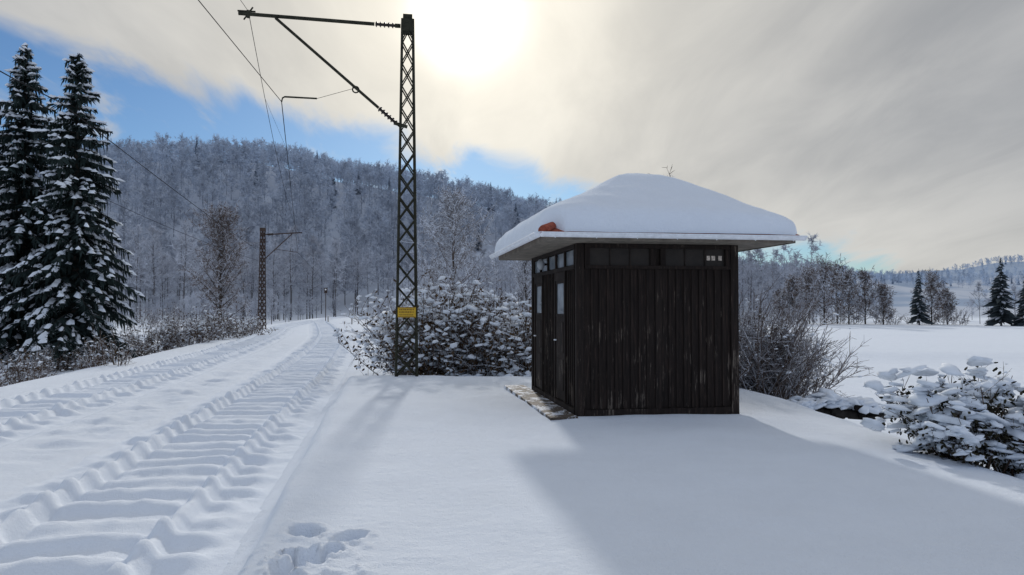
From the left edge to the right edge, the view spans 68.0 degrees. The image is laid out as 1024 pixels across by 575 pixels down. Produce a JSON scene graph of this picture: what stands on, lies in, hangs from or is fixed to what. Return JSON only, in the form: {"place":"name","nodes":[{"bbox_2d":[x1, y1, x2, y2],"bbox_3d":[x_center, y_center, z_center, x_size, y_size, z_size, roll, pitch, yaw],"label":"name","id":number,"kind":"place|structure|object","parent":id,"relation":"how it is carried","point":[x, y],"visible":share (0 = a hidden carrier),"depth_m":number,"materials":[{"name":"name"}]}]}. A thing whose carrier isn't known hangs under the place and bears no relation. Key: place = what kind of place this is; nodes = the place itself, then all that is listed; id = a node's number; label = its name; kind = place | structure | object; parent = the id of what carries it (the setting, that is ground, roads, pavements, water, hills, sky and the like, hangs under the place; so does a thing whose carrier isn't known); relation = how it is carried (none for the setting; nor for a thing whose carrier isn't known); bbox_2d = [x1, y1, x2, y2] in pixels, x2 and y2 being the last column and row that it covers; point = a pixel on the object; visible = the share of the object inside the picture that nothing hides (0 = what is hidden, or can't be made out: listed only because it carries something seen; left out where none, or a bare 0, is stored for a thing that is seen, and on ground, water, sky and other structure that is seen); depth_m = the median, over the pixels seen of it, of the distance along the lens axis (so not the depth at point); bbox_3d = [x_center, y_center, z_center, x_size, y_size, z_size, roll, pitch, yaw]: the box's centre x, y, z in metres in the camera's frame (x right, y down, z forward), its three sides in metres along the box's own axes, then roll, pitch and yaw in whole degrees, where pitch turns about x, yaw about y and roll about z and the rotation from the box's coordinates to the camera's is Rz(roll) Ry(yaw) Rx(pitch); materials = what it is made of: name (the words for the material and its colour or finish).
{"place":"outdoors","nodes":[
{"label":"outdoors","id":0,"kind":"place"},
{"bbox_2d":[0,160,1023,574],"bbox_3d":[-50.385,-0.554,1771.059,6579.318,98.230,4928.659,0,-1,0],"label":"snowy ground","id":1,"kind":"structure","parent":0,"point":[386,474],"depth_m":7.63,"materials":[{"name":"white snow"}]},
{"bbox_2d":[0,120,20,212],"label":"spruce tree","id":2,"kind":"object","parent":1,"relation":"on","point":[2,158],"visible":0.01,"depth_m":39.11,"materials":[{"name":"green plant"}]},
{"bbox_2d":[0,363,21,384],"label":"bank shrub","id":3,"kind":"object","parent":1,"relation":"on","point":[7,376],"visible":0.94,"depth_m":22.78,"materials":[{"name":"brown plant"}]},
{"bbox_2d":[0,349,50,386],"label":"bank shrub","id":4,"kind":"object","parent":1,"relation":"on","point":[21,371],"visible":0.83,"depth_m":23.83,"materials":[{"name":"brown plant"}]},
{"bbox_2d":[0,348,56,386],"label":"bank shrub","id":5,"kind":"object","parent":1,"relation":"on","point":[40,354],"visible":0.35,"depth_m":25.91,"materials":[{"name":"brown plant"}]},
{"bbox_2d":[2,340,58,378],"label":"bank shrub","id":6,"kind":"object","parent":1,"relation":"on","point":[46,352],"visible":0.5,"depth_m":31.35,"materials":[{"name":"brown plant"}]},
{"bbox_2d":[8,356,62,384],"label":"bank shrub","id":7,"kind":"object","parent":1,"relation":"on","point":[52,369],"visible":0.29,"depth_m":28.94,"materials":[{"name":"brown plant"}]},
{"bbox_2d":[0,43,89,369],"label":"spruce tree","id":8,"kind":"object","parent":1,"relation":"on","point":[17,228],"visible":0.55,"depth_m":36.49,"materials":[{"name":"green plant"}]},
{"bbox_2d":[32,347,86,371],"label":"bank shrub","id":9,"kind":"object","parent":1,"relation":"on","point":[58,364],"visible":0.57,"depth_m":33.89,"materials":[{"name":"brown plant"}]},
{"bbox_2d":[0,52,145,372],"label":"spruce tree","id":10,"kind":"object","parent":1,"relation":"on","point":[74,178],"visible":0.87,"depth_m":35.81,"materials":[{"name":"green plant"}]},
{"bbox_2d":[63,344,116,370],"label":"bank shrub","id":11,"kind":"object","parent":1,"relation":"on","point":[79,363],"visible":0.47,"depth_m":30.83,"materials":[{"name":"brown plant"}]},
{"bbox_2d":[52,128,132,360],"bbox_3d":[-23.553,-1.712,41.133,5.547,14.737,5.726,1,-2,-25],"label":"spruce tree","id":12,"kind":"object","parent":1,"relation":"on","point":[118,276],"depth_m":41.14,"materials":[{"name":"green plant"}]},
{"bbox_2d":[73,352,113,368],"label":"bank shrub","id":13,"kind":"object","parent":1,"relation":"on","point":[84,367],"visible":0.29,"depth_m":33.53,"materials":[{"name":"brown plant"}]},
{"bbox_2d":[77,322,140,367],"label":"bank shrub","id":14,"kind":"object","parent":1,"relation":"on","point":[103,353],"visible":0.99,"depth_m":27.35,"materials":[{"name":"brown plant"}]},
{"bbox_2d":[106,318,131,347],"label":"bank shrub","id":15,"kind":"object","parent":1,"relation":"on","point":[120,332],"visible":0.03,"depth_m":50.28,"materials":[{"name":"grey plant"}]},
{"bbox_2d":[95,333,162,359],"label":"bank shrub","id":16,"kind":"object","parent":1,"relation":"on","point":[149,349],"visible":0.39,"depth_m":40.04,"materials":[{"name":"grey plant"}]},
{"bbox_2d":[112,301,169,326],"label":"field shrub","id":17,"kind":"object","parent":1,"relation":"on","point":[149,317],"visible":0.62,"depth_m":111.96,"materials":[{"name":"grey plant"}]},
{"bbox_2d":[120,318,192,358],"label":"bank shrub","id":18,"kind":"object","parent":1,"relation":"on","point":[150,336],"visible":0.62,"depth_m":43.76,"materials":[{"name":"grey plant"}]},
{"bbox_2d":[0,320,322,446],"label":"railway track","id":19,"kind":"structure","parent":1,"relation":"on","point":[28,415],"depth_m":19.41,"materials":[{"name":"white snow"}]},
{"bbox_2d":[139,325,195,352],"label":"bank shrub","id":20,"kind":"object","parent":1,"relation":"on","point":[182,344],"visible":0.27,"depth_m":46.78,"materials":[{"name":"grey plant"}]},
{"bbox_2d":[148,302,189,328],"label":"field shrub","id":21,"kind":"object","parent":1,"relation":"on","point":[173,314],"visible":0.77,"depth_m":99.61,"materials":[{"name":"grey plant"}]},
{"bbox_2d":[149,317,193,343],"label":"bank shrub","id":22,"kind":"object","parent":1,"relation":"on","point":[178,323],"visible":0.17,"depth_m":59.49,"materials":[{"name":"grey plant"}]},
{"bbox_2d":[0,315,378,574],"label":"railway track","id":23,"kind":"structure","parent":1,"relation":"on","point":[186,491],"depth_m":8.86,"materials":[{"name":"white snow"}]},
{"bbox_2d":[157,314,225,348],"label":"bank shrub","id":24,"kind":"object","parent":1,"relation":"on","point":[198,333],"visible":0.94,"depth_m":44.67,"materials":[{"name":"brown plant"}]},
{"bbox_2d":[186,318,215,339],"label":"bank shrub","id":25,"kind":"object","parent":1,"relation":"on","point":[200,322],"visible":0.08,"depth_m":63.67,"materials":[{"name":"grey plant"}]},
{"bbox_2d":[178,304,238,340],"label":"bank shrub","id":26,"kind":"object","parent":1,"relation":"on","point":[220,322],"visible":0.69,"depth_m":48.63,"materials":[{"name":"grey plant"}]},
{"bbox_2d":[175,200,258,322],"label":"frosted birch tree","id":27,"kind":"object","parent":1,"relation":"on","point":[222,258],"visible":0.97,"depth_m":94.59,"materials":[{"name":"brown plant"}]},
{"bbox_2d":[206,312,256,337],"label":"bank shrub","id":28,"kind":"object","parent":1,"relation":"on","point":[228,332],"visible":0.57,"depth_m":51.85,"materials":[{"name":"grey plant"}]},
{"bbox_2d":[220,308,278,335],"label":"bank shrub","id":29,"kind":"object","parent":1,"relation":"on","point":[255,325],"visible":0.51,"depth_m":56.04,"materials":[{"name":"grey plant"}]},
{"bbox_2d":[258,228,301,329],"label":"overhead line mast","id":30,"kind":"object","parent":1,"relation":"on","point":[262,310],"visible":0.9,"depth_m":65.93,"materials":[{"name":"grey metal"}]},
{"bbox_2d":[324,288,326,320],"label":"railway signal","id":31,"kind":"object","parent":1,"relation":"on","point":[325,290],"visible":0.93,"depth_m":111.94,"materials":[{"name":"metal"}]},
{"bbox_2d":[237,7,417,376],"bbox_3d":[-4.286,-2.011,17.767,4.181,9.021,0.575,0,-1,-9],"label":"overhead line mast","id":32,"kind":"object","parent":1,"relation":"on","point":[406,25],"visible":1,"depth_m":17.88,"materials":[{"name":"black metal"}]},
{"bbox_2d":[0,0,314,270],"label":"overhead wires","id":33,"kind":"object","parent":32,"relation":"attached to","point":[155,175],"visible":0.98,"depth_m":21.01,"materials":[{"name":"black metal"}]},
{"bbox_2d":[333,269,490,375],"bbox_3d":[-2.796,1.057,21.486,4.900,3.741,4.742,0,-1,0],"label":"snowy hedge bush","id":34,"kind":"object","parent":1,"relation":"on","point":[386,357],"visible":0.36,"depth_m":21.20,"materials":[{"name":"white plant"}]},
{"bbox_2d":[418,257,448,311],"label":"frosted birch tree","id":35,"kind":"object","parent":1,"relation":"on","point":[437,263],"visible":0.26,"depth_m":124.69,"materials":[{"name":"grey plant"}]},
{"bbox_2d":[341,264,527,374],"bbox_3d":[-1.766,1.185,23.443,5.927,3.832,4.708,1,-2,-37],"label":"snowy hedge bush","id":36,"kind":"object","parent":1,"relation":"on","point":[439,302],"visible":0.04,"depth_m":23.07,"materials":[{"name":"white plant"}]},
{"bbox_2d":[344,270,527,375],"bbox_3d":[-1.533,1.256,21.279,6.105,3.743,4.078,1,-2,-31],"label":"snowy hedge bush","id":37,"kind":"object","parent":1,"relation":"on","point":[433,335],"visible":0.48,"depth_m":20.72,"materials":[{"name":"white snow"}]},
{"bbox_2d":[401,177,508,306],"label":"frosted oak tree","id":38,"kind":"object","parent":1,"relation":"on","point":[453,210],"visible":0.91,"depth_m":107.68,"materials":[{"name":"grey plant"}]},
{"bbox_2d":[390,283,531,375],"bbox_3d":[-0.985,1.597,21.887,5.516,3.603,4.089,0,-1,0],"label":"snowy hedge bush","id":39,"kind":"object","parent":1,"relation":"on","point":[502,307],"visible":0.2,"depth_m":21.19,"materials":[{"name":"white plant"}]},
{"bbox_2d":[392,287,530,371],"bbox_3d":[-0.923,1.935,23.916,6.364,4.112,4.564,0,-1,0],"label":"snowy hedge bush","id":40,"kind":"object","parent":1,"relation":"on","point":[513,310],"visible":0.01,"depth_m":23.66,"materials":[{"name":"white plant"}]},
{"bbox_2d":[105,218,829,321],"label":"forest on hill","id":41,"kind":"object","parent":1,"relation":"on","point":[149,257],"visible":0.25,"depth_m":175.27,"materials":[{"name":"grey plant"}]},
{"bbox_2d":[424,286,531,375],"bbox_3d":[-0.322,1.880,21.096,5.260,3.899,4.476,1,-2,-38],"label":"snowy hedge bush","id":42,"kind":"object","parent":1,"relation":"on","point":[479,371],"visible":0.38,"depth_m":20.59,"materials":[{"name":"white plant"}]},
{"bbox_2d":[478,282,531,376],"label":"snowy hedge bush","id":43,"kind":"object","parent":1,"relation":"on","point":[519,339],"visible":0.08,"depth_m":20.46,"materials":[{"name":"grey plant"}]},
{"bbox_2d":[496,303,531,376],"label":"snowy hedge bush","id":44,"kind":"object","parent":1,"relation":"on","point":[515,367],"visible":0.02,"depth_m":20.16,"materials":[{"name":"white snow"}]},
{"bbox_2d":[504,261,530,327],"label":"frosted birch tree","id":45,"kind":"object","parent":1,"relation":"on","point":[525,265],"visible":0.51,"depth_m":104.88,"materials":[{"name":"grey plant"}]},
{"bbox_2d":[489,173,807,419],"bbox_3d":[1.923,0.115,13.275,4.073,4.242,5.196,0,-1,-9],"label":"wooden waiting hut","id":46,"kind":"object","parent":1,"relation":"on","point":[634,296],"visible":0.98,"depth_m":11.47,"materials":[{"name":"brown wood"}]},
{"bbox_2d":[534,276,543,390],"bbox_3d":[0.495,0.841,14.193,0.096,2.097,0.760,0,-1,-9],"label":"door","id":47,"kind":"structure","parent":46,"relation":"in","point":[538,281],"depth_m":14.18,"materials":[{"name":"brown wood"}]},
{"bbox_2d":[554,271,566,403],"bbox_3d":[0.779,0.796,12.401,0.096,2.097,0.790,0,-1,-9],"label":"door","id":48,"kind":"structure","parent":46,"relation":"in","point":[560,278],"depth_m":12.36,"materials":[{"name":"brown wood"}]},
{"bbox_2d":[535,248,723,272],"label":"transom windows","id":49,"kind":"structure","parent":46,"relation":"in","point":[598,256],"depth_m":11.56,"materials":[{"name":"black glass"}]},
{"bbox_2d":[739,294,791,368],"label":"frosted bush","id":50,"kind":"object","parent":1,"relation":"on","point":[760,318],"depth_m":17.61,"materials":[{"name":"grey plant"}]},
{"bbox_2d":[757,310,799,324],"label":"field shrub","id":51,"kind":"object","parent":1,"relation":"on","point":[781,315],"visible":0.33,"depth_m":127.74,"materials":[{"name":"grey plant"}]},
{"bbox_2d":[770,287,789,319],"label":"bare field tree","id":52,"kind":"object","parent":1,"relation":"on","point":[776,295],"visible":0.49,"depth_m":133.51,"materials":[{"name":"grey plant"}]},
{"bbox_2d":[775,274,807,324],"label":"bare field tree","id":53,"kind":"object","parent":1,"relation":"on","point":[791,286],"visible":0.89,"depth_m":130.60,"materials":[{"name":"grey plant"}]},
{"bbox_2d":[739,272,854,398],"bbox_3d":[5.196,1.097,16.419,3.678,2.926,4.076,1,-2,-41],"label":"frosted bush","id":54,"kind":"object","parent":1,"relation":"on","point":[765,365],"visible":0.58,"depth_m":16.07,"materials":[{"name":"brown plant"}]},
{"bbox_2d":[739,302,874,399],"bbox_3d":[6.109,1.639,16.724,4.567,2.671,3.394,0,-1,0],"label":"frosted bush","id":55,"kind":"object","parent":1,"relation":"on","point":[805,389],"visible":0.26,"depth_m":16.48,"materials":[{"name":"brown plant"}]},
{"bbox_2d":[791,264,828,323],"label":"bare field tree","id":56,"kind":"object","parent":1,"relation":"on","point":[809,279],"visible":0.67,"depth_m":135.81,"materials":[{"name":"grey plant"}]},
{"bbox_2d":[797,311,829,324],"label":"field shrub","id":57,"kind":"object","parent":1,"relation":"on","point":[812,320],"visible":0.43,"depth_m":130.94,"materials":[{"name":"grey plant"}]},
{"bbox_2d":[804,251,843,322],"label":"bare field tree","id":58,"kind":"object","parent":1,"relation":"on","point":[821,269],"visible":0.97,"depth_m":129.99,"materials":[{"name":"grey plant"}]},
{"bbox_2d":[788,387,885,419],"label":"shrub","id":59,"kind":"object","parent":1,"relation":"on","point":[828,401],"visible":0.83,"depth_m":14.75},
{"bbox_2d":[820,254,859,322],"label":"bare field tree","id":60,"kind":"object","parent":1,"relation":"on","point":[835,271],"visible":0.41,"depth_m":136.87,"materials":[{"name":"grey plant"}]},
{"bbox_2d":[820,310,865,323],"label":"field shrub","id":61,"kind":"object","parent":1,"relation":"on","point":[842,319],"visible":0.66,"depth_m":132.91,"materials":[{"name":"grey plant"}]},
{"bbox_2d":[826,268,864,324],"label":"bare field tree","id":62,"kind":"object","parent":1,"relation":"on","point":[848,275],"visible":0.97,"depth_m":130.75,"materials":[{"name":"grey plant"}]},
{"bbox_2d":[844,265,880,323],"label":"bare field tree","id":63,"kind":"object","parent":1,"relation":"on","point":[865,278],"visible":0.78,"depth_m":132.72,"materials":[{"name":"grey plant"}]},
{"bbox_2d":[866,281,897,324],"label":"bare field tree","id":64,"kind":"object","parent":1,"relation":"on","point":[882,291],"visible":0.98,"depth_m":129.57,"materials":[{"name":"grey plant"}]},
{"bbox_2d":[870,311,903,324],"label":"field shrub","id":65,"kind":"object","parent":1,"relation":"on","point":[891,319],"visible":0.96,"depth_m":129.63,"materials":[{"name":"grey plant"}]},
{"bbox_2d":[897,308,939,324],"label":"field shrub","id":66,"kind":"object","parent":1,"relation":"on","point":[922,322],"visible":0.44,"depth_m":133.10,"materials":[{"name":"grey plant"}]},
{"bbox_2d":[906,268,934,324],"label":"conifer tree","id":67,"kind":"object","parent":1,"relation":"on","point":[918,306],"visible":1,"depth_m":128.71,"materials":[{"name":"green plant"}]},
{"bbox_2d":[910,269,952,324],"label":"bare field tree","id":68,"kind":"object","parent":1,"relation":"on","point":[931,283],"visible":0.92,"depth_m":130.57,"materials":[{"name":"grey plant"}]},
{"bbox_2d":[860,356,1023,476],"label":"snow laden shrub","id":69,"kind":"object","parent":1,"relation":"on","point":[948,421],"visible":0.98,"depth_m":8.51,"materials":[{"name":"white snow"}]},
{"bbox_2d":[938,288,958,324],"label":"bare field tree","id":70,"kind":"object","parent":1,"relation":"on","point":[951,308],"visible":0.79,"depth_m":133.59,"materials":[{"name":"grey plant"}]},
{"bbox_2d":[933,307,970,324],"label":"field shrub","id":71,"kind":"object","parent":1,"relation":"on","point":[949,319],"visible":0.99,"depth_m":130.64,"materials":[{"name":"grey plant"}]},
{"bbox_2d":[974,437,1023,479],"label":"snow laden shrub","id":72,"kind":"object","parent":1,"relation":"on","point":[1017,458],"visible":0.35,"depth_m":8.24,"materials":[{"name":"white snow"}]},
{"bbox_2d":[982,258,1018,325],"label":"conifer tree","id":73,"kind":"object","parent":1,"relation":"on","point":[997,312],"visible":1,"depth_m":127.52,"materials":[{"name":"green plant"}]},
{"bbox_2d":[1010,275,1023,325],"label":"conifer tree","id":74,"kind":"object","parent":1,"relation":"on","point":[1020,320],"visible":0.99,"depth_m":126.85,"materials":[{"name":"green plant"}]},
{"bbox_2d":[1016,286,1023,310],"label":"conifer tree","id":75,"kind":"object","parent":1,"relation":"on","point":[1020,307],"visible":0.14,"depth_m":134.40,"materials":[{"name":"green plant"}]},
{"bbox_2d":[0,0,1023,273],"label":"sky","id":76,"kind":"structure","parent":0,"point":[890,133],"materials":[{"name":"grey"}]}
]}

